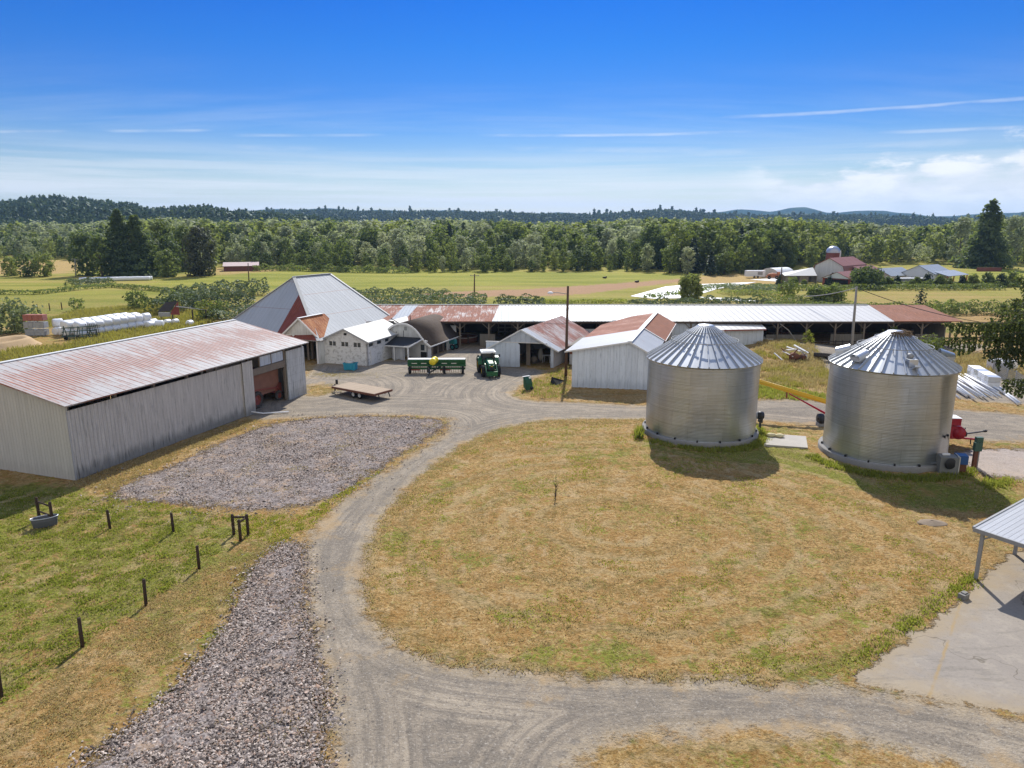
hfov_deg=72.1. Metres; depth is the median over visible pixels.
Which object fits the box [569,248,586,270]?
leafy tree
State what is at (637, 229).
cottonwood tree
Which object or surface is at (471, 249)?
cottonwood tree
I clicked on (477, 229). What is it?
cottonwood tree
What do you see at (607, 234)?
cottonwood tree
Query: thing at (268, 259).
leafy tree
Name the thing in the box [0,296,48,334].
broadleaf shrub
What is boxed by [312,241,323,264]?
cottonwood tree
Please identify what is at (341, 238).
leafy tree
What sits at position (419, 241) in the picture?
cottonwood tree
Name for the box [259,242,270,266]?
cottonwood tree
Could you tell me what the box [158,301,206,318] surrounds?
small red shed
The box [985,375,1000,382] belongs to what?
white crate
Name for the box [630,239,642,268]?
leafy tree
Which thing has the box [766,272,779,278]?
hay wagon
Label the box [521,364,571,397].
verge grass
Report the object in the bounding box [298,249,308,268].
leafy tree
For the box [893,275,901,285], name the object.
young conifer
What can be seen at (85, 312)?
field edge grass
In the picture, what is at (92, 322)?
wrapped bale
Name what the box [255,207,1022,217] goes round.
hills
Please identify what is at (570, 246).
leafy tree
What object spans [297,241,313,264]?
leafy tree
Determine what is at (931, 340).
broadleaf shrub
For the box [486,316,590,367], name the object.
open garage
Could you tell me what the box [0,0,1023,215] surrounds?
sky
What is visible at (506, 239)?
leafy tree
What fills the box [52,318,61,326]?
wrapped bale
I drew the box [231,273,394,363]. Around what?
hip barn
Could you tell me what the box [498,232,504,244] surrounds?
leafy tree
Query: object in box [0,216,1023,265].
woodland
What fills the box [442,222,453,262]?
fir tree
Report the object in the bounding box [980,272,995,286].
hedge shrub
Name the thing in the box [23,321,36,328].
wooden crate
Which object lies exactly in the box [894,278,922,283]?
long box trailer
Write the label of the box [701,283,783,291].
nursery rows
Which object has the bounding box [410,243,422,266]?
cottonwood tree
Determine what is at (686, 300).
bramble thicket
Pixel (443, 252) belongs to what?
leafy tree
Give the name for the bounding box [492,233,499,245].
cottonwood tree
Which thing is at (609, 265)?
leafy tree
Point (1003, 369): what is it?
gravel pile
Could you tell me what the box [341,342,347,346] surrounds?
window
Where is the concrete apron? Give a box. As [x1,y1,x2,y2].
[855,547,1023,717]
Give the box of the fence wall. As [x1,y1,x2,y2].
[976,267,1001,270]
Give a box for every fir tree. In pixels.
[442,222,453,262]
[682,236,704,272]
[703,250,721,275]
[735,225,746,269]
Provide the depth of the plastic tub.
83.65 m
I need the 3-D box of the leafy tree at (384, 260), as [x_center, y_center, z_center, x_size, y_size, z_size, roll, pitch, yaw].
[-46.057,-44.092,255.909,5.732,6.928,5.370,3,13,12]
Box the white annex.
[707,323,766,344]
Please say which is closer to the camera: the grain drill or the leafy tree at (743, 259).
the grain drill
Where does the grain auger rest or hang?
on the ground at (584, 644)
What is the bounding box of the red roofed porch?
[822,271,858,285]
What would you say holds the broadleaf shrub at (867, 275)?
on the field at (620, 283)
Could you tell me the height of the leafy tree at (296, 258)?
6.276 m
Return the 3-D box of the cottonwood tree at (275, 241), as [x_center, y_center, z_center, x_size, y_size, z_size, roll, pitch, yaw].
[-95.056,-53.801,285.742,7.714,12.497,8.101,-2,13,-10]
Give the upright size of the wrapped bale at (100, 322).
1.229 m
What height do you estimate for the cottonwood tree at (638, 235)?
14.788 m
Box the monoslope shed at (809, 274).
[782,268,816,282]
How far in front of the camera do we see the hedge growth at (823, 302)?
143.98 m
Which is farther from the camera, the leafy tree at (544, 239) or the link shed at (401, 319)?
the leafy tree at (544, 239)
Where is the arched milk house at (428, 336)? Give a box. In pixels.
[385,314,458,360]
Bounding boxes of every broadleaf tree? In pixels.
[67,229,102,275]
[85,235,111,276]
[149,216,176,270]
[153,249,179,276]
[159,233,181,274]
[170,223,194,271]
[181,225,218,276]
[947,215,975,264]
[1001,215,1023,264]
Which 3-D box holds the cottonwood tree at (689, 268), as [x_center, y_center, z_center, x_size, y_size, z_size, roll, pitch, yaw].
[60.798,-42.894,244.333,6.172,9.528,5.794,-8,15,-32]
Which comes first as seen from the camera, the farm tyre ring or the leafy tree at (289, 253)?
the farm tyre ring
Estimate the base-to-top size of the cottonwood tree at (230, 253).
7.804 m
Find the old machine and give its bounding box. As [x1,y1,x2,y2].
[781,348,809,359]
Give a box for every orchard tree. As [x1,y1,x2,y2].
[0,256,19,275]
[13,250,40,276]
[26,251,55,276]
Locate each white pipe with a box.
[957,382,979,397]
[957,384,975,399]
[958,375,987,398]
[958,376,992,396]
[958,381,982,396]
[960,373,997,397]
[962,377,989,392]
[964,373,998,392]
[972,379,1001,396]
[999,386,1021,404]
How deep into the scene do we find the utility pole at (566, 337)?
79.26 m
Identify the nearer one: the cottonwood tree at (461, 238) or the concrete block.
the concrete block
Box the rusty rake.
[768,325,791,334]
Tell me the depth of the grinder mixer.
54.99 m
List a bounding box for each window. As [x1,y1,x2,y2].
[329,341,335,345]
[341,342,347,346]
[354,343,360,347]
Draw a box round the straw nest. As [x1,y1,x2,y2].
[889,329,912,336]
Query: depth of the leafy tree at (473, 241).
292.75 m
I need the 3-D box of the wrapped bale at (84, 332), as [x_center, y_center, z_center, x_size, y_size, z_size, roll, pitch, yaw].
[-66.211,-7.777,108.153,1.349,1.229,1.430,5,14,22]
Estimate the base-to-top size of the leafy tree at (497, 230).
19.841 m
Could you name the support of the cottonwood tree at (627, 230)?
on the field at (620, 283)
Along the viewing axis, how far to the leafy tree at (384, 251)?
264.75 m
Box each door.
[370,349,374,364]
[486,342,519,366]
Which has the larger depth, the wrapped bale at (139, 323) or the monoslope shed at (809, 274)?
the monoslope shed at (809, 274)
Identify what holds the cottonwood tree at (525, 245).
on the field at (620, 283)
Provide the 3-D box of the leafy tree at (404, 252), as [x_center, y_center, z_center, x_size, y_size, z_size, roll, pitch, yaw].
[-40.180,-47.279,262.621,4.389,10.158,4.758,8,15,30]
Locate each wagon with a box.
[456,333,477,343]
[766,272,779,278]
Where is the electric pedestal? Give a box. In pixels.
[971,436,983,467]
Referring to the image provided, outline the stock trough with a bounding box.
[29,514,58,527]
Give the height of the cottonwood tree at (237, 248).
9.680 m
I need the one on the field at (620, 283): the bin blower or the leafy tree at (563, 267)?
the leafy tree at (563, 267)
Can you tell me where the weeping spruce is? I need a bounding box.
[941,271,1023,398]
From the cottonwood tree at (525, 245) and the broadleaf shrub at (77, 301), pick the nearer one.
the broadleaf shrub at (77, 301)
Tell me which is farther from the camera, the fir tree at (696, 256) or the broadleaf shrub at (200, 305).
the fir tree at (696, 256)
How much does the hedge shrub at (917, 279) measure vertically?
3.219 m
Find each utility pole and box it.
[548,286,568,376]
[850,287,857,345]
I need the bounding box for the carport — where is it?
[972,498,1023,579]
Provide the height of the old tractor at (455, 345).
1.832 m
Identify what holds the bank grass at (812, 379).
on the ground at (584, 644)
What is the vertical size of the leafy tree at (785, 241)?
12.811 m
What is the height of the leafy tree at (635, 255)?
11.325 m
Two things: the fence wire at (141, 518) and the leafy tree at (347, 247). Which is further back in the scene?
the leafy tree at (347, 247)
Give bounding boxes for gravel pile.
[992,359,1023,388]
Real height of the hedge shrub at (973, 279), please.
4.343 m
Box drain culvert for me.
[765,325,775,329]
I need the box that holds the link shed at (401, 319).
[366,316,407,322]
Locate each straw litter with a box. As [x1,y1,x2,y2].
[305,370,439,378]
[307,382,345,396]
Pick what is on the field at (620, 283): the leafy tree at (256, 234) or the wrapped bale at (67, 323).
the leafy tree at (256, 234)
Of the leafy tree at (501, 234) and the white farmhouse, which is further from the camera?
the leafy tree at (501, 234)
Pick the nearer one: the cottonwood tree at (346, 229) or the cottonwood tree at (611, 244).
the cottonwood tree at (611, 244)
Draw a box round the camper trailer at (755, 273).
[744,270,765,277]
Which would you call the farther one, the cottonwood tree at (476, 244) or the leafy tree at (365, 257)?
the cottonwood tree at (476, 244)
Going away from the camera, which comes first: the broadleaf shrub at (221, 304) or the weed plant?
the weed plant
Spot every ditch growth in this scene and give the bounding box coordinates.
[0,282,212,294]
[540,298,626,303]
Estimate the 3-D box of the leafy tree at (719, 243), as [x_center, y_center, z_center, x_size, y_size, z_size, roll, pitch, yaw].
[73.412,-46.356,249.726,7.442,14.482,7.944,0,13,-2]
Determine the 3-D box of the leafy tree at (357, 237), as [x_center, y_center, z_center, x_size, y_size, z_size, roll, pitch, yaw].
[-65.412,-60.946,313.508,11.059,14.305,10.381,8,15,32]
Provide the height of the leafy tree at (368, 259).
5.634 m
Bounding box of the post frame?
[35,497,52,516]
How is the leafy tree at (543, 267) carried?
on the field at (620, 283)
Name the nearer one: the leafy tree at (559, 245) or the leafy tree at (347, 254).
the leafy tree at (347, 254)
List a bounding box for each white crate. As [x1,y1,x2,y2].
[967,365,980,370]
[970,367,984,373]
[974,369,988,374]
[977,371,991,377]
[981,373,997,379]
[984,380,1000,387]
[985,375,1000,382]
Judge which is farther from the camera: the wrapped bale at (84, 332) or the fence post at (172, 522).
the wrapped bale at (84, 332)
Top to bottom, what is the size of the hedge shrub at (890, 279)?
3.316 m
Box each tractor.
[445,339,458,349]
[476,349,500,379]
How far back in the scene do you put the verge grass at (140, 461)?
51.13 m
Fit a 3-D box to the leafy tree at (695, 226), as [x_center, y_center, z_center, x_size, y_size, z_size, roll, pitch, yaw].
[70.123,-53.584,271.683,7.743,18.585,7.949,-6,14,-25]
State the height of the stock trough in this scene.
0.552 m
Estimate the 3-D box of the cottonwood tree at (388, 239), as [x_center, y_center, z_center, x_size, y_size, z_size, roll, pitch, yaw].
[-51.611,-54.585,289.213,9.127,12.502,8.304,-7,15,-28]
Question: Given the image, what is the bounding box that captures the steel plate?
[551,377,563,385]
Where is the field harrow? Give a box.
[61,324,100,339]
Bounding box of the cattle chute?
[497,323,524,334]
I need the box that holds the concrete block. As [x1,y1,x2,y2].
[957,591,969,600]
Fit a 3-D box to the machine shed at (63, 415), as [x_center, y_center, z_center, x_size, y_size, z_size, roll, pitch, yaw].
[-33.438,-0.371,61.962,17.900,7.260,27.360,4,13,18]
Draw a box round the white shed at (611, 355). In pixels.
[564,312,675,389]
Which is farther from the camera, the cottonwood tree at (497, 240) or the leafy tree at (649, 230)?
the cottonwood tree at (497, 240)
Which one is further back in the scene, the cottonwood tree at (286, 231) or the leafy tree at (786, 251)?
the cottonwood tree at (286, 231)
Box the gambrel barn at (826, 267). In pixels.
[814,256,877,281]
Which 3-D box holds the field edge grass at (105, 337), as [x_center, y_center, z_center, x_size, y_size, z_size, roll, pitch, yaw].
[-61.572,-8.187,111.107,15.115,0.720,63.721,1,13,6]
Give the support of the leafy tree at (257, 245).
on the field at (620, 283)
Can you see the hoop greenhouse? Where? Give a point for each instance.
(775, 270)
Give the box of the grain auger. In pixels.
[759,379,825,413]
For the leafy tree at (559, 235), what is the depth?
295.50 m
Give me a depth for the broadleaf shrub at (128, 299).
141.01 m
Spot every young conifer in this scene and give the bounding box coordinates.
[775,274,783,283]
[824,274,832,285]
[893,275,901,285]
[912,286,927,304]
[920,272,933,283]
[958,275,965,286]
[994,272,1009,286]
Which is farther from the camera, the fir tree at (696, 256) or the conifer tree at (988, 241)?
the conifer tree at (988, 241)
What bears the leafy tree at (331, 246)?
on the field at (620, 283)
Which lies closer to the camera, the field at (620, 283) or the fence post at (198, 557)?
the fence post at (198, 557)
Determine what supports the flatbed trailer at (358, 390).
on the gravel road
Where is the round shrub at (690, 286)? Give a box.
[678,273,703,298]
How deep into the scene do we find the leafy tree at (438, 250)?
277.31 m
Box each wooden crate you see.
[22,314,34,320]
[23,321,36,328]
[25,329,34,335]
[32,314,46,320]
[34,321,48,328]
[35,329,49,335]
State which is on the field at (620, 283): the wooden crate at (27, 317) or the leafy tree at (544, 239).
the leafy tree at (544, 239)
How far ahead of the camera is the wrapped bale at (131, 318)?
115.68 m
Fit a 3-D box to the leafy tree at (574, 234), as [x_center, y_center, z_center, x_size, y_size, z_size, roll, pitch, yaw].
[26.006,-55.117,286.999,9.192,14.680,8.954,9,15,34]
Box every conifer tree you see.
[96,208,146,276]
[110,214,163,277]
[947,198,1018,268]
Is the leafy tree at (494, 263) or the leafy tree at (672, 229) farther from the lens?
the leafy tree at (672, 229)
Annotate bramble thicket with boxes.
[63,276,114,285]
[140,288,256,313]
[155,276,269,300]
[200,302,255,320]
[351,286,451,296]
[362,292,487,303]
[493,293,545,303]
[627,294,772,303]
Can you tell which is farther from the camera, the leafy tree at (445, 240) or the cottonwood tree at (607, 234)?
the cottonwood tree at (607, 234)
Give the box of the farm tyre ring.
[813,352,830,357]
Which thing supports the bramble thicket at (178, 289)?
on the field at (620, 283)
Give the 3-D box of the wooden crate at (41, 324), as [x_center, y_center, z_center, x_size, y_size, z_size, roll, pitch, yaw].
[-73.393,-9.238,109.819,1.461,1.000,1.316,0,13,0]
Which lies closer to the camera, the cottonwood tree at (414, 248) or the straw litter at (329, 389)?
the straw litter at (329, 389)
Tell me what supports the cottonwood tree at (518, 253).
on the field at (620, 283)
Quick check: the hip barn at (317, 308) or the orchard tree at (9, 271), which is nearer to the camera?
the hip barn at (317, 308)
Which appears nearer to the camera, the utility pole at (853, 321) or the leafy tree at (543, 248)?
the utility pole at (853, 321)
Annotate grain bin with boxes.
[642,324,764,448]
[818,330,961,473]
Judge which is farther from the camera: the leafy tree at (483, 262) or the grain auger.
the leafy tree at (483, 262)
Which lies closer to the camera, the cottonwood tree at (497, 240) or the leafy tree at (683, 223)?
the leafy tree at (683, 223)
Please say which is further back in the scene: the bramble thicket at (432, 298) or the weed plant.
the bramble thicket at (432, 298)
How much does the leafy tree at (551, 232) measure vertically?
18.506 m
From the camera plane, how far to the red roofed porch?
195.98 m
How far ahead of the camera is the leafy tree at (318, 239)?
292.14 m
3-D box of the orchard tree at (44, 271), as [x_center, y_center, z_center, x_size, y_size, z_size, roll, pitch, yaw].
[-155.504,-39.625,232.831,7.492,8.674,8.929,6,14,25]
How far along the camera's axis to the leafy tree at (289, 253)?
272.93 m
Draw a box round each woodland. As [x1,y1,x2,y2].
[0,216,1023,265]
[12,218,1023,262]
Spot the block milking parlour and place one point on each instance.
(363, 344)
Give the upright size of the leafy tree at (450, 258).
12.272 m
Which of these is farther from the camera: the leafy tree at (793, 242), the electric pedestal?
the leafy tree at (793, 242)
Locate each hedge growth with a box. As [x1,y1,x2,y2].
[252,263,411,272]
[760,294,832,303]
[763,299,960,312]
[778,282,1006,290]
[882,279,1022,287]
[923,298,1023,315]
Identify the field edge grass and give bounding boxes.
[0,308,214,361]
[44,300,213,326]
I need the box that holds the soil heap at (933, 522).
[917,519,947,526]
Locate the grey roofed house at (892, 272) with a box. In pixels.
[876,267,906,279]
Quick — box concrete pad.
[764,435,807,448]
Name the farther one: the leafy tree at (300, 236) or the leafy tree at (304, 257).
the leafy tree at (300, 236)
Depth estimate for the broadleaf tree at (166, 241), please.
240.07 m
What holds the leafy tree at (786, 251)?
on the field at (620, 283)
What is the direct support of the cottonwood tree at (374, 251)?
on the field at (620, 283)
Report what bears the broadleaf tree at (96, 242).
on the field at (620, 283)
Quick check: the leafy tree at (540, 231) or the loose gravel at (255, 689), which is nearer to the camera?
the loose gravel at (255, 689)
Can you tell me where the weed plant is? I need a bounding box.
[803,330,814,342]
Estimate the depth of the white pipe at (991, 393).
75.77 m
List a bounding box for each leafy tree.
[239,237,252,261]
[248,230,262,254]
[248,241,263,267]
[252,256,261,266]
[259,233,276,264]
[260,252,273,267]
[275,237,294,267]
[278,253,287,268]
[285,246,296,267]
[288,254,303,268]
[296,231,313,258]
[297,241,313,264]
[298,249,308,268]
[301,226,315,241]
[305,238,317,265]
[307,256,317,270]
[312,234,325,261]
[315,243,332,268]
[315,249,328,270]
[316,217,337,248]
[319,238,334,266]
[332,239,348,268]
[332,252,340,269]
[337,236,346,264]
[341,239,354,268]
[341,250,353,270]
[342,233,354,251]
[354,232,370,253]
[357,225,379,262]
[360,252,370,269]
[365,257,373,271]
[375,247,390,269]
[377,254,393,269]
[397,244,410,269]
[410,250,423,271]
[420,233,440,266]
[424,240,435,266]
[425,249,435,270]
[429,252,438,271]
[430,223,447,239]
[431,224,447,263]
[433,242,443,267]
[439,241,448,265]
[441,235,454,265]
[444,238,457,270]
[452,233,462,262]
[452,257,459,271]
[454,229,473,254]
[469,237,484,264]
[472,240,491,270]
[478,255,491,271]
[483,228,497,254]
[489,247,499,267]
[491,255,498,271]
[494,218,513,239]
[495,244,507,269]
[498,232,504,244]
[501,234,514,263]
[502,255,513,271]
[504,221,517,240]
[507,224,528,247]
[507,254,514,270]
[519,229,535,261]
[527,259,535,271]
[532,244,546,264]
[533,222,545,253]
[538,233,552,264]
[540,254,546,270]
[542,222,563,261]
[548,229,566,252]
[548,247,561,269]
[549,240,566,266]
[556,248,571,270]
[564,230,585,266]
[565,240,574,262]
[565,253,577,269]
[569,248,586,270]
[581,235,602,266]
[581,244,593,268]
[581,250,597,270]
[590,242,602,267]
[591,248,604,269]
[592,225,610,249]
[597,246,605,264]
[606,254,613,270]
[611,252,617,268]
[614,237,628,266]
[615,250,625,267]
[623,256,630,270]
[626,240,641,269]
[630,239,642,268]
[635,234,654,267]
[638,243,654,269]
[639,223,666,268]
[653,234,666,269]
[660,241,679,272]
[662,220,683,268]
[667,222,700,269]
[667,225,694,271]
[671,225,697,268]
[688,221,705,267]
[691,218,730,270]
[700,229,725,267]
[706,234,729,272]
[707,222,730,234]
[715,248,735,274]
[716,243,741,272]
[720,222,739,259]
[726,242,737,267]
[730,234,755,269]
[735,240,751,273]
[737,220,758,233]
[737,229,767,271]
[746,228,770,269]
[747,218,772,230]
[756,238,775,268]
[759,250,770,269]
[761,220,784,238]
[763,227,785,267]
[764,217,795,266]
[771,236,793,266]
[771,251,785,267]
[774,232,801,266]
[777,218,794,236]
[780,247,794,267]
[792,239,800,266]
[805,246,818,267]
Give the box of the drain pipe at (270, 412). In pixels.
[251,411,288,413]
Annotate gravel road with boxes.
[247,335,1023,767]
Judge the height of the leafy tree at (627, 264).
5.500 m
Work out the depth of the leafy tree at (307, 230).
306.56 m
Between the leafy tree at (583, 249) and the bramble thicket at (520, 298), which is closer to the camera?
the bramble thicket at (520, 298)
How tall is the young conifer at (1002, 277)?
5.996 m
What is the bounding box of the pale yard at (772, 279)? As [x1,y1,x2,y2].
[750,278,776,280]
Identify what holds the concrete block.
on the concrete apron
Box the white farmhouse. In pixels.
[901,264,968,281]
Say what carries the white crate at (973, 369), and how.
on the white crate
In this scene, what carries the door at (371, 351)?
in the block milking parlour
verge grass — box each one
[0,540,280,767]
[69,417,260,492]
[101,469,384,545]
[358,418,792,687]
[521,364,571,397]
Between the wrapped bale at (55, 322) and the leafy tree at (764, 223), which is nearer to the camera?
the wrapped bale at (55, 322)
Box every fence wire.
[1,524,237,685]
[57,508,230,528]
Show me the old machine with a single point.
(795, 355)
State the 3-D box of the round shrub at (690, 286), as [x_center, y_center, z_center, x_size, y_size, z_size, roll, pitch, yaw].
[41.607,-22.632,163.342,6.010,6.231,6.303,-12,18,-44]
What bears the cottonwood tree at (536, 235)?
on the field at (620, 283)
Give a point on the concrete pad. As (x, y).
(792, 441)
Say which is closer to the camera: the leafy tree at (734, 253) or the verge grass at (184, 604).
the verge grass at (184, 604)
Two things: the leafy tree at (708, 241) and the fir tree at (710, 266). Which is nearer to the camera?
the fir tree at (710, 266)
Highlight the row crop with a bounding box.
[643,285,719,297]
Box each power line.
[805,288,854,296]
[858,288,978,321]
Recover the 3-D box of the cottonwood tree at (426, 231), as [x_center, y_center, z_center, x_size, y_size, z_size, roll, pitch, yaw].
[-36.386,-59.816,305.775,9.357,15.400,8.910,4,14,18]
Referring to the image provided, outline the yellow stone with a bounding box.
[775,433,784,437]
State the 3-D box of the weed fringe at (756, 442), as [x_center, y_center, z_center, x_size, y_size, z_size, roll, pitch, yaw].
[17.186,4.390,56.741,11.789,0.288,5.971,-7,15,-29]
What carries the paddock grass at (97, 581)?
on the ground at (584, 644)
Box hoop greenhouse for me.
[764,267,792,277]
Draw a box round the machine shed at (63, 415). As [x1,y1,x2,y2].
[0,319,308,480]
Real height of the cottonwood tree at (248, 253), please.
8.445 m
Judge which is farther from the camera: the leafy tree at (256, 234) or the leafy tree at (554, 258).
the leafy tree at (256, 234)
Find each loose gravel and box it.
[48,537,365,767]
[80,409,460,522]
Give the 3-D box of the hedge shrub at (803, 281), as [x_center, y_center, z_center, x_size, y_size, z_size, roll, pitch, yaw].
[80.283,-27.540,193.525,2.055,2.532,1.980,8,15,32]
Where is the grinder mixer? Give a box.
[950,415,987,443]
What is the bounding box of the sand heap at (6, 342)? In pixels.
[0,335,41,351]
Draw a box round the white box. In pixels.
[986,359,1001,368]
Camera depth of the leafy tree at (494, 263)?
256.92 m
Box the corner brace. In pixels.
[230,514,249,541]
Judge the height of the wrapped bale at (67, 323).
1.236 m
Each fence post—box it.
[0,672,3,697]
[77,617,84,647]
[106,510,111,528]
[142,579,147,605]
[170,513,174,531]
[195,545,200,569]
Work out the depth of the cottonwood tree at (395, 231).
291.56 m
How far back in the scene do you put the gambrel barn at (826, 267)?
210.68 m
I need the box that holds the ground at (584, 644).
[0,324,1023,767]
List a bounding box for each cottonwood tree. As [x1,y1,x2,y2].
[223,249,235,261]
[230,243,245,261]
[245,246,256,261]
[246,235,267,257]
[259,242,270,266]
[268,236,285,264]
[274,225,294,248]
[282,238,294,259]
[294,229,309,242]
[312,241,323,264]
[325,231,344,263]
[337,223,358,251]
[344,239,358,264]
[358,242,374,265]
[363,248,378,268]
[377,231,386,254]
[377,236,395,264]
[377,242,392,268]
[389,228,406,264]
[391,237,406,266]
[395,230,409,257]
[400,257,408,269]
[406,248,412,267]
[407,235,429,266]
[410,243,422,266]
[413,225,431,237]
[419,228,436,248]
[439,256,445,271]
[453,235,468,267]
[459,250,473,270]
[465,247,478,268]
[468,221,488,240]
[473,240,485,266]
[480,223,493,247]
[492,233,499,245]
[505,248,513,264]
[510,241,524,268]
[515,239,528,266]
[519,241,532,267]
[524,234,533,264]
[525,243,542,269]
[530,231,542,255]
[532,237,541,255]
[600,228,617,263]
[606,239,618,267]
[615,226,640,249]
[622,231,636,260]
[632,226,644,241]
[635,230,644,258]
[640,243,655,271]
[679,247,696,273]
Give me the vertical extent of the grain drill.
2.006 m
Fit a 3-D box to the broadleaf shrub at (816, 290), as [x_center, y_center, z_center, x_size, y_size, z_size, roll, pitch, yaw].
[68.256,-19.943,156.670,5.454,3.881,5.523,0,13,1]
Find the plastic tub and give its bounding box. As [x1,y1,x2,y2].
[343,362,357,370]
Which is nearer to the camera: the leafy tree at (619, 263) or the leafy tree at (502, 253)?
the leafy tree at (502, 253)
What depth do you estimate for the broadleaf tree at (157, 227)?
254.69 m
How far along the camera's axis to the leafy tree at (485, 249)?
260.30 m
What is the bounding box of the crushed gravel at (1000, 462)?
[82,416,1023,767]
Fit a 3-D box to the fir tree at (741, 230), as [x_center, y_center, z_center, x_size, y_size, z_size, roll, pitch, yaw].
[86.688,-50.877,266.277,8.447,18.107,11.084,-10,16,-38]
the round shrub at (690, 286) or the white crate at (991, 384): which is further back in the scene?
the round shrub at (690, 286)
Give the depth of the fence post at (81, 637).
28.88 m
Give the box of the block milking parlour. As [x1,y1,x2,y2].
[323,319,398,365]
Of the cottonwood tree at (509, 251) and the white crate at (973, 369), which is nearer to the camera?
the white crate at (973, 369)
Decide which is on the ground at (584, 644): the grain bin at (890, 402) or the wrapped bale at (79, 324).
the grain bin at (890, 402)
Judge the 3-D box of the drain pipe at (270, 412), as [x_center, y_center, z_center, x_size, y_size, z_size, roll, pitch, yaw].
[-22.172,2.542,64.513,3.246,0.368,0.156,-4,13,-16]
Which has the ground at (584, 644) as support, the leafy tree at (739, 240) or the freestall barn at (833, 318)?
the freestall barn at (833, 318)
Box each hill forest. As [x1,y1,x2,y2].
[0,193,358,225]
[247,205,1023,227]
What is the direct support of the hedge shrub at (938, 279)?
on the field at (620, 283)
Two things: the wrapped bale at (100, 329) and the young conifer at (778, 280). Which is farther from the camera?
the young conifer at (778, 280)
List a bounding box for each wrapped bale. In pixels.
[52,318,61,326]
[52,327,58,334]
[62,321,73,328]
[62,328,73,334]
[74,321,86,329]
[75,329,87,337]
[85,320,95,327]
[93,319,103,326]
[95,327,104,332]
[101,318,112,325]
[103,326,112,330]
[111,317,120,324]
[111,325,120,331]
[119,316,127,323]
[119,323,128,328]
[126,315,135,322]
[127,322,136,327]
[134,314,142,321]
[135,321,143,327]
[141,313,150,320]
[145,321,154,326]
[154,320,163,326]
[185,320,193,325]
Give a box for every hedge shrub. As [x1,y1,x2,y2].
[791,276,798,283]
[800,279,807,285]
[882,276,893,286]
[907,279,916,285]
[914,276,921,282]
[932,274,944,287]
[943,277,953,287]
[966,273,979,287]
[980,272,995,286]
[1005,270,1023,285]
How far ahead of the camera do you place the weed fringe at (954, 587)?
31.60 m
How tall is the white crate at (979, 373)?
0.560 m
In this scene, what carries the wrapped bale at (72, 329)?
on the ground at (584, 644)
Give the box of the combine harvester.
[253,368,282,408]
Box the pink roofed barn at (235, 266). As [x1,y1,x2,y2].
[223,262,258,270]
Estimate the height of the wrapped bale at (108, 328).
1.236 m
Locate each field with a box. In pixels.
[0,252,1023,323]
[632,282,753,298]
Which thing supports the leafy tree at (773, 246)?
on the field at (620, 283)
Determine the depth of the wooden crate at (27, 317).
109.00 m
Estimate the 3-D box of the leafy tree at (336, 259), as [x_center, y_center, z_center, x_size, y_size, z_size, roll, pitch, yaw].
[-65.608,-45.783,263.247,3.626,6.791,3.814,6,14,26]
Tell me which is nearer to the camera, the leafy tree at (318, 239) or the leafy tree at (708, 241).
the leafy tree at (708, 241)
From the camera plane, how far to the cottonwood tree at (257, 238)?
291.06 m
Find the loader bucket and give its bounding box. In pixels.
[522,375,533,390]
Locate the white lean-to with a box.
[568,336,584,364]
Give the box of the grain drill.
[407,356,465,375]
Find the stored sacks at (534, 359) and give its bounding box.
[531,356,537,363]
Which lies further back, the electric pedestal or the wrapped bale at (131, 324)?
the wrapped bale at (131, 324)
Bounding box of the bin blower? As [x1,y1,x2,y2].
[816,413,824,426]
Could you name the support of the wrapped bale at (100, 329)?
on the ground at (584, 644)
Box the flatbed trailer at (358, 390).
[331,379,392,399]
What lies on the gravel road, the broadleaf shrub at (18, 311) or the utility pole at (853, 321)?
the utility pole at (853, 321)
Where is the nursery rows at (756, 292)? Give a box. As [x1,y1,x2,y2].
[716,289,785,295]
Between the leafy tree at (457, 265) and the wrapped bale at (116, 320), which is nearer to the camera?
the wrapped bale at (116, 320)
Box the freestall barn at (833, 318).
[375,304,999,347]
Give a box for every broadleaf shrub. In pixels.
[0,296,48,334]
[68,297,84,310]
[122,288,148,308]
[192,299,215,319]
[211,299,229,317]
[776,277,800,295]
[806,285,831,301]
[823,282,846,302]
[849,265,885,288]
[917,333,944,350]
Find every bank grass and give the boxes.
[752,334,828,390]
[758,383,825,400]
[946,349,1023,381]
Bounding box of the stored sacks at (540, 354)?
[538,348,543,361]
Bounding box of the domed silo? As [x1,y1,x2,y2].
[826,246,840,258]
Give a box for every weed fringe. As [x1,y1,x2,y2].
[631,423,644,439]
[646,425,769,452]
[805,453,978,482]
[848,570,983,663]
[962,473,1022,493]
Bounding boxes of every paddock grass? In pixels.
[0,488,244,704]
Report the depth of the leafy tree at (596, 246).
275.89 m

